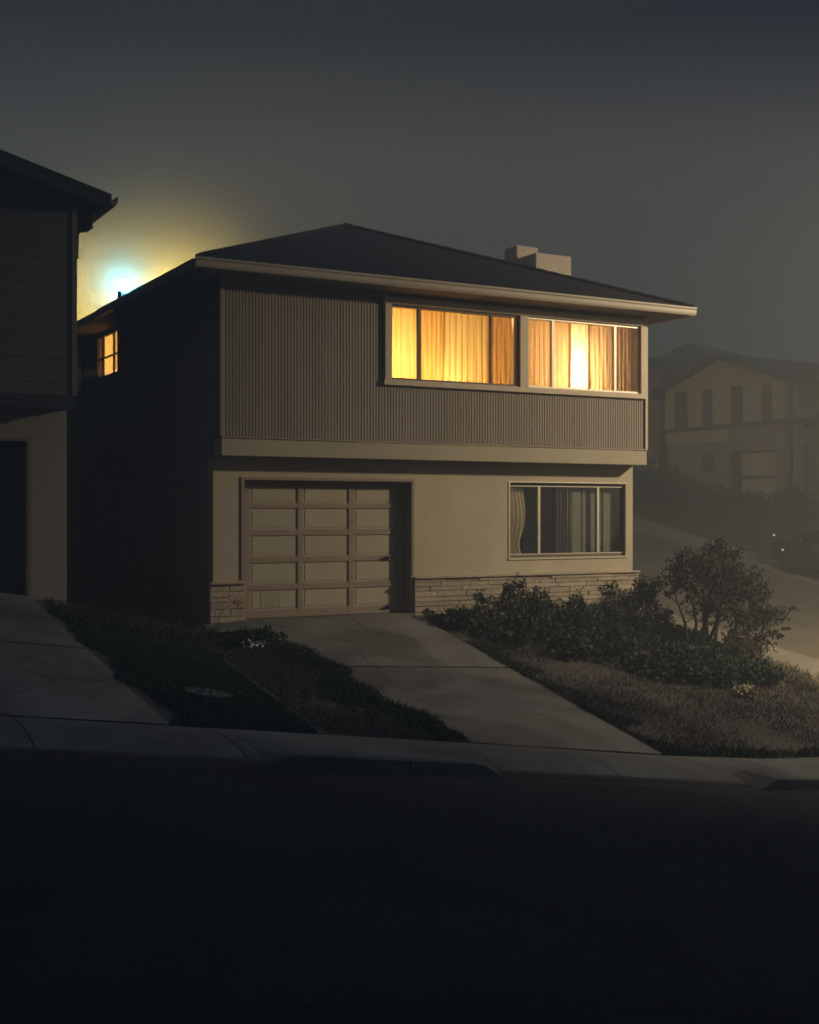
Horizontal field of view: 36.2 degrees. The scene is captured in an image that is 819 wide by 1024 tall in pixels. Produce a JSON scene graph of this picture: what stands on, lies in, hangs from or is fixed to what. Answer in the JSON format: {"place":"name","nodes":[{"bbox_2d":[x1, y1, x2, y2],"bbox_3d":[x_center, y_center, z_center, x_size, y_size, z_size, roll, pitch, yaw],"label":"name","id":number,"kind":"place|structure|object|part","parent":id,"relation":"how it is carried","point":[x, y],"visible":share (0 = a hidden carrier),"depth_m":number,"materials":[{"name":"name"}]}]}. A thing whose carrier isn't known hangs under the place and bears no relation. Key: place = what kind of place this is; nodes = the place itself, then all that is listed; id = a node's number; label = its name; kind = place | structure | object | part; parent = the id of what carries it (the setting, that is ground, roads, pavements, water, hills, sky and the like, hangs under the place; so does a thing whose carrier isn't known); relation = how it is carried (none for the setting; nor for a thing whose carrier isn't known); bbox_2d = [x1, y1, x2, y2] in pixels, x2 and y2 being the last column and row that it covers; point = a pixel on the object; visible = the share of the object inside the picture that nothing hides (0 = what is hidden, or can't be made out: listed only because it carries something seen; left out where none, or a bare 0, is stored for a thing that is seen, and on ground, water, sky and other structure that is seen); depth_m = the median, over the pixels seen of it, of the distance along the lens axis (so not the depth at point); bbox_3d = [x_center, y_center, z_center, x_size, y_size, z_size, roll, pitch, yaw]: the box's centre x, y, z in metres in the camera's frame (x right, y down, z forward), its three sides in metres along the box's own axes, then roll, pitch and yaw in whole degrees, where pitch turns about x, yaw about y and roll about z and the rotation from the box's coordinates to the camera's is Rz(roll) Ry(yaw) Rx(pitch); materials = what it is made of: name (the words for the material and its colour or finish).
{"place":"outdoors","nodes":[
{"label":"outdoors","id":0,"kind":"place"},
{"bbox_2d":[0,593,168,723],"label":"driveway","id":1,"kind":"structure","parent":0,"point":[51,681],"depth_m":13.16,"materials":[{"name":"concrete"}]},
{"bbox_2d":[44,606,318,733],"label":"lawn grass","id":2,"kind":"structure","parent":0,"point":[159,669],"depth_m":14.24,"materials":[{"name":"green plant"}]},
{"bbox_2d":[141,620,256,631],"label":"path","id":3,"kind":"structure","parent":0,"point":[232,626],"depth_m":18.61,"materials":[{"name":"concrete"}]},
{"bbox_2d":[214,598,240,629],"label":"thin plant","id":4,"kind":"object","parent":3,"relation":"on","point":[224,609],"visible":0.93,"depth_m":18.46,"materials":[{"name":"green plant"}]},
{"bbox_2d":[0,757,818,1023],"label":"road","id":5,"kind":"structure","parent":0,"point":[137,893],"depth_m":6.87,"materials":[{"name":"black asphalt"}]},
{"bbox_2d":[0,716,818,790],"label":"sidewalk","id":6,"kind":"structure","parent":0,"point":[303,751],"depth_m":12.14,"materials":[{"name":"concrete"}]},
{"bbox_2d":[0,466,818,789],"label":"ground","id":7,"kind":"structure","parent":0,"point":[708,516],"depth_m":17.91,"materials":[{"name":"soil"}]},
{"bbox_2d":[0,149,117,604],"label":"clapboard house","id":8,"kind":"structure","parent":7,"relation":"on","point":[48,216],"depth_m":17.39,"materials":[{"name":"paint"}]},
{"bbox_2d":[0,443,23,593],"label":"garage door","id":9,"kind":"structure","parent":8,"relation":"in","point":[11,455],"depth_m":17.57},
{"bbox_2d":[77,242,110,320],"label":"back house","id":10,"kind":"structure","parent":7,"relation":"on","point":[90,260],"depth_m":44.80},
{"bbox_2d":[44,596,233,647],"bbox_3d":[-4.010,1.522,17.912,2.584,0.754,2.668,0,0,-29],"label":"purple ground cover","id":11,"kind":"object","parent":7,"relation":"on","point":[78,611],"visible":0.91,"depth_m":17.62,"materials":[{"name":"brown plant"}]},
{"bbox_2d":[182,687,230,698],"bbox_3d":[-2.236,2.045,13.802,0.540,0.220,0.400,0,0,-29],"label":"meter cover","id":12,"kind":"object","parent":7,"relation":"on","point":[208,693],"visible":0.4,"depth_m":13.77,"materials":[{"name":"concrete"}]},
{"bbox_2d":[220,625,288,648],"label":"flowering plant","id":13,"kind":"object","parent":7,"relation":"on","point":[246,638],"visible":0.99,"depth_m":17.34,"materials":[{"name":"green plant"}]},
{"bbox_2d":[222,658,323,734],"bbox_3d":[-1.681,2.148,14.617,0.070,0.460,3.852,0,0,-24],"label":"lawn edging","id":14,"kind":"object","parent":7,"relation":"on","point":[319,731],"visible":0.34,"depth_m":14.25,"materials":[{"name":"concrete"}]},
{"bbox_2d":[197,632,469,742],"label":"patchy grass","id":15,"kind":"structure","parent":7,"relation":"on","point":[376,723],"depth_m":14.68,"materials":[{"name":"green plant"}]},
{"bbox_2d":[242,638,470,743],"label":"edge grass","id":16,"kind":"structure","parent":7,"relation":"on","point":[366,693],"depth_m":15.09,"materials":[{"name":"green plant"}]},
{"bbox_2d":[67,222,696,624],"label":"two storey house","id":17,"kind":"structure","parent":7,"relation":"on","point":[257,428],"depth_m":20.48,"materials":[{"name":"paint"}]},
{"bbox_2d":[77,343,82,393],"bbox_3d":[-6.828,-2.950,25.796,0.023,1.000,0.700,0,0,-29],"label":"window","id":18,"kind":"structure","parent":17,"relation":"in","point":[80,346],"depth_m":25.65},
{"bbox_2d":[97,327,118,380],"bbox_3d":[-5.755,-3.000,23.907,0.045,0.870,1.495,0,0,-29],"label":"window","id":19,"kind":"structure","parent":17,"relation":"in","point":[113,331],"depth_m":23.93,"materials":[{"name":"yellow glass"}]},
{"bbox_2d":[105,333,115,372],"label":"curtain","id":20,"kind":"object","parent":17,"relation":"hanging from","point":[109,351],"visible":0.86,"depth_m":24.41,"materials":[{"name":"fabric"}]},
{"bbox_2d":[115,332,116,369],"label":"curtain","id":21,"kind":"object","parent":17,"relation":"hanging from","point":[116,351],"visible":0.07,"depth_m":23.96,"materials":[{"name":"beige fabric"}]},
{"bbox_2d":[245,481,404,618],"bbox_3d":[-1.336,0.580,19.935,2.895,2.130,0.090,0,0,-29],"label":"garage door","id":22,"kind":"structure","parent":17,"relation":"in","point":[312,548],"depth_m":19.93,"materials":[{"name":"paint"}]},
{"bbox_2d":[392,307,421,378],"bbox_3d":[-0.153,-2.510,20.240,0.820,1.720,0.046,0,0,-29],"label":"curtain","id":23,"kind":"object","parent":17,"relation":"hanging from","point":[403,342],"visible":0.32,"depth_m":20.27,"materials":[{"name":"beige fabric"}]},
{"bbox_2d":[421,310,442,379],"bbox_3d":[0.367,-2.510,20.550,0.480,1.720,0.044,0,0,-29],"label":"curtain","id":24,"kind":"object","parent":17,"relation":"hanging from","point":[432,341],"visible":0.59,"depth_m":20.55,"materials":[{"name":"beige fabric"}]},
{"bbox_2d":[392,304,518,386],"bbox_3d":[0.750,-2.705,20.508,2.446,1.196,0.102,0,0,-29],"label":"window","id":25,"kind":"structure","parent":17,"relation":"in","point":[418,309],"depth_m":20.72,"materials":[{"name":"beige glass"}]},
{"bbox_2d":[442,312,487,382],"bbox_3d":[0.933,-2.510,20.827,0.900,1.720,0.046,0,0,-29],"label":"curtain","id":26,"kind":"object","parent":17,"relation":"hanging from","point":[465,347],"visible":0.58,"depth_m":20.83,"materials":[{"name":"beige fabric"}]},
{"bbox_2d":[487,316,511,384],"bbox_3d":[1.513,-2.510,21.184,0.540,1.720,0.043,0,0,-29],"label":"curtain","id":27,"kind":"object","parent":17,"relation":"hanging from","point":[502,350],"visible":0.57,"depth_m":21.20,"materials":[{"name":"fabric"}]},
{"bbox_2d":[510,486,524,553],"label":"curtain","id":28,"kind":"object","parent":17,"relation":"hanging from","point":[517,514],"visible":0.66,"depth_m":21.70,"materials":[{"name":"beige fabric"}]},
{"bbox_2d":[529,320,570,387],"bbox_3d":[2.320,-2.510,21.605,1.160,1.720,0.030,0,0,-29],"label":"curtain","id":29,"kind":"object","parent":17,"relation":"hanging from","point":[539,353],"visible":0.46,"depth_m":21.64,"materials":[{"name":"beige fabric"}]},
{"bbox_2d":[555,487,571,552],"bbox_3d":[2.734,0.185,22.200,0.380,1.330,0.090,0,0,-29],"label":"curtain","id":30,"kind":"object","parent":17,"relation":"hanging from","point":[563,519],"visible":0.94,"depth_m":22.20,"materials":[{"name":"grey fabric"}]},
{"bbox_2d":[508,481,626,559],"bbox_3d":[2.778,0.147,22.056,2.547,1.347,0.152,0,0,-29],"label":"window","id":31,"kind":"structure","parent":17,"relation":"in","point":[596,554],"depth_m":22.10,"materials":[{"name":"metal"}]},
{"bbox_2d":[571,323,587,388],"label":"curtain","id":32,"kind":"object","parent":17,"relation":"hanging from","point":[579,356],"visible":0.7,"depth_m":22.01,"materials":[{"name":"fabric"}]},
{"bbox_2d":[529,317,638,393],"bbox_3d":[3.025,-2.705,21.764,2.411,1.196,0.102,0,0,-29],"label":"window","id":33,"kind":"structure","parent":17,"relation":"in","point":[552,321],"depth_m":22.02,"materials":[{"name":"metal"}]},
{"bbox_2d":[572,487,616,552],"bbox_3d":[3.352,0.185,22.540,1.030,1.330,0.040,0,0,-29],"label":"panel blind","id":34,"kind":"object","parent":17,"relation":"attached to","point":[583,519],"visible":0.68,"depth_m":22.52,"materials":[{"name":"grey fabric"}]},
{"bbox_2d":[588,325,608,389],"bbox_3d":[3.345,-2.510,22.170,0.460,1.720,0.029,0,0,-29],"label":"curtain","id":35,"kind":"object","parent":17,"relation":"hanging from","point":[598,357],"visible":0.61,"depth_m":22.18,"materials":[{"name":"beige fabric"}]},
{"bbox_2d":[609,327,630,391],"bbox_3d":[3.773,-2.510,22.407,0.560,1.720,0.033,0,0,-29],"label":"curtain","id":36,"kind":"object","parent":17,"relation":"hanging from","point":[623,359],"visible":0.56,"depth_m":22.42,"materials":[{"name":"beige fabric"}]},
{"bbox_2d":[437,589,502,627],"bbox_3d":[0.980,1.609,20.213,1.137,0.748,0.771,0,0,-29],"label":"bush","id":37,"kind":"object","parent":7,"relation":"on","point":[477,612],"visible":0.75,"depth_m":20.17,"materials":[{"name":"green plant"}]},
{"bbox_2d":[486,572,584,633],"bbox_3d":[2.070,1.552,20.781,1.799,1.155,0.843,0,0,-29],"label":"bush","id":38,"kind":"object","parent":7,"relation":"on","point":[536,605],"visible":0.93,"depth_m":20.65,"materials":[{"name":"green plant"}]},
{"bbox_2d":[562,587,605,634],"bbox_3d":[2.945,1.721,21.217,0.800,0.921,0.806,0,0,6],"label":"bush","id":39,"kind":"object","parent":7,"relation":"on","point":[589,613],"visible":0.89,"depth_m":21.07,"materials":[{"name":"green plant"}]},
{"bbox_2d":[420,608,787,688],"bbox_3d":[3.560,2.172,20.126,5.893,1.247,3.600,0,0,-29],"label":"ivy ground cover","id":40,"kind":"object","parent":7,"relation":"on","point":[666,645],"visible":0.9,"depth_m":19.98,"materials":[{"name":"green plant"}]},
{"bbox_2d":[588,573,674,634],"bbox_3d":[3.846,1.706,21.809,1.864,1.250,0.961,0,0,-29],"label":"bush","id":41,"kind":"object","parent":7,"relation":"on","point":[632,613],"visible":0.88,"depth_m":21.72,"materials":[{"name":"green plant"}]},
{"bbox_2d":[656,605,675,634],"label":"conical shrub","id":42,"kind":"object","parent":7,"relation":"on","point":[667,624],"visible":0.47,"depth_m":22.27,"materials":[{"name":"green plant"}]},
{"bbox_2d":[639,357,698,469],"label":"dark house","id":43,"kind":"structure","parent":7,"relation":"on","point":[661,370],"depth_m":57.20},
{"bbox_2d":[639,433,648,466],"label":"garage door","id":44,"kind":"structure","parent":43,"relation":"in","point":[648,433],"depth_m":57.59,"materials":[{"name":"grey"}]},
{"bbox_2d":[633,450,717,505],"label":"garden hedge","id":45,"kind":"object","parent":7,"relation":"on","point":[680,487],"visible":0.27,"depth_m":46.76,"materials":[{"name":"green plant"}]},
{"bbox_2d":[659,343,753,359],"bbox_3d":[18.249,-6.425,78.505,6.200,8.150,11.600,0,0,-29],"label":"roof","id":46,"kind":"structure","parent":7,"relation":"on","point":[689,351],"depth_m":76.49,"materials":[{"name":"grey"}]},
{"bbox_2d":[652,535,798,661],"bbox_3d":[5.648,1.608,21.992,3.126,2.416,1.256,0,0,-20],"label":"corner shrub","id":47,"kind":"object","parent":7,"relation":"on","point":[707,574],"visible":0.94,"depth_m":21.83,"materials":[{"name":"green plant"}]},
{"bbox_2d":[648,354,818,506],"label":"gabled house","id":48,"kind":"structure","parent":7,"relation":"on","point":[744,423],"depth_m":49.74,"materials":[{"name":"beige paint"}]},
{"bbox_2d":[675,392,686,427],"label":"window","id":49,"kind":"structure","parent":48,"relation":"in","point":[680,398],"depth_m":52.71,"materials":[{"name":"grey glass"}]},
{"bbox_2d":[702,389,711,425],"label":"window","id":50,"kind":"structure","parent":48,"relation":"in","point":[706,394],"depth_m":51.29,"materials":[{"name":"grey glass"}]},
{"bbox_2d":[702,455,712,469],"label":"window","id":51,"kind":"structure","parent":48,"relation":"in","point":[707,460],"depth_m":51.36,"materials":[{"name":"grey glass"}]},
{"bbox_2d":[731,386,742,422],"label":"window","id":52,"kind":"structure","parent":48,"relation":"in","point":[736,391],"depth_m":49.81,"materials":[{"name":"grey glass"}]},
{"bbox_2d":[735,450,774,502],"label":"garage door","id":53,"kind":"structure","parent":48,"relation":"in","point":[753,469],"depth_m":49.37,"materials":[{"name":"beige"}]},
{"bbox_2d":[762,385,771,419],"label":"window","id":54,"kind":"structure","parent":48,"relation":"in","point":[766,389],"depth_m":48.38,"materials":[{"name":"grey glass"}]},
{"bbox_2d":[791,443,807,502],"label":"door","id":55,"kind":"structure","parent":48,"relation":"in","point":[805,444],"depth_m":48.22,"materials":[{"name":"grey"}]},
{"bbox_2d":[648,623,818,692],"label":"tall straw grass","id":56,"kind":"structure","parent":7,"relation":"on","point":[793,674],"depth_m":21.98,"materials":[{"name":"beige plant"}]},
{"bbox_2d":[720,624,764,663],"bbox_3d":[5.670,2.302,21.377,0.684,0.808,0.866,0,0,37],"label":"dry shrub","id":57,"kind":"object","parent":7,"relation":"on","point":[746,642],"visible":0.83,"depth_m":21.36,"materials":[{"name":"brown plant"}]},
{"bbox_2d":[729,683,763,699],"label":"flowering plant","id":58,"kind":"object","parent":7,"relation":"on","point":[746,691],"visible":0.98,"depth_m":18.73,"materials":[{"name":"beige plant"}]},
{"bbox_2d":[714,484,817,513],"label":"hedge","id":59,"kind":"object","parent":7,"relation":"on","point":[757,499],"visible":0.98,"depth_m":46.70,"materials":[{"name":"green plant"}]},
{"bbox_2d":[771,528,818,571],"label":"parked car","id":60,"kind":"object","parent":7,"relation":"on","point":[792,554],"visible":1,"depth_m":36.68,"materials":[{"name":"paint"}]},
{"bbox_3d":[11.663,0.770,36.133,0.019,0.460,1.170,0,0,-29],"label":"window","id":61,"kind":"part","parent":60,"relation":"part of","materials":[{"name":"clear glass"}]},
{"bbox_2d":[0,0,818,362],"label":"sky","id":62,"kind":"structure","parent":0,"point":[669,149],"materials":[{"name":"grey"}]},
{"bbox_2d":[246,612,661,753],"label":"driveway","id":63,"kind":"structure","parent":0,"point":[507,706],"depth_m":16.70,"materials":[{"name":"concrete"}]},
{"bbox_2d":[455,634,818,758],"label":"dry grass","id":64,"kind":"structure","parent":0,"point":[609,701],"depth_m":17.86,"materials":[{"name":"plant"}]},
{"bbox_2d":[464,639,818,758],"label":"green edge grass","id":65,"kind":"structure","parent":0,"point":[659,748],"depth_m":16.29,"materials":[{"name":"green plant"}]},
{"bbox_2d":[633,530,818,660],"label":"side street","id":66,"kind":"structure","parent":0,"point":[651,554],"depth_m":32.36,"materials":[{"name":"grey asphalt"}]},
{"bbox_2d":[633,517,818,589],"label":"sidewalk","id":67,"kind":"structure","parent":0,"point":[802,576],"depth_m":39.92,"materials":[{"name":"concrete"}]},
{"bbox_2d":[639,605,818,680],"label":"sidewalk","id":68,"kind":"structure","parent":0,"point":[802,661],"depth_m":24.26,"materials":[{"name":"concrete"}]}
]}

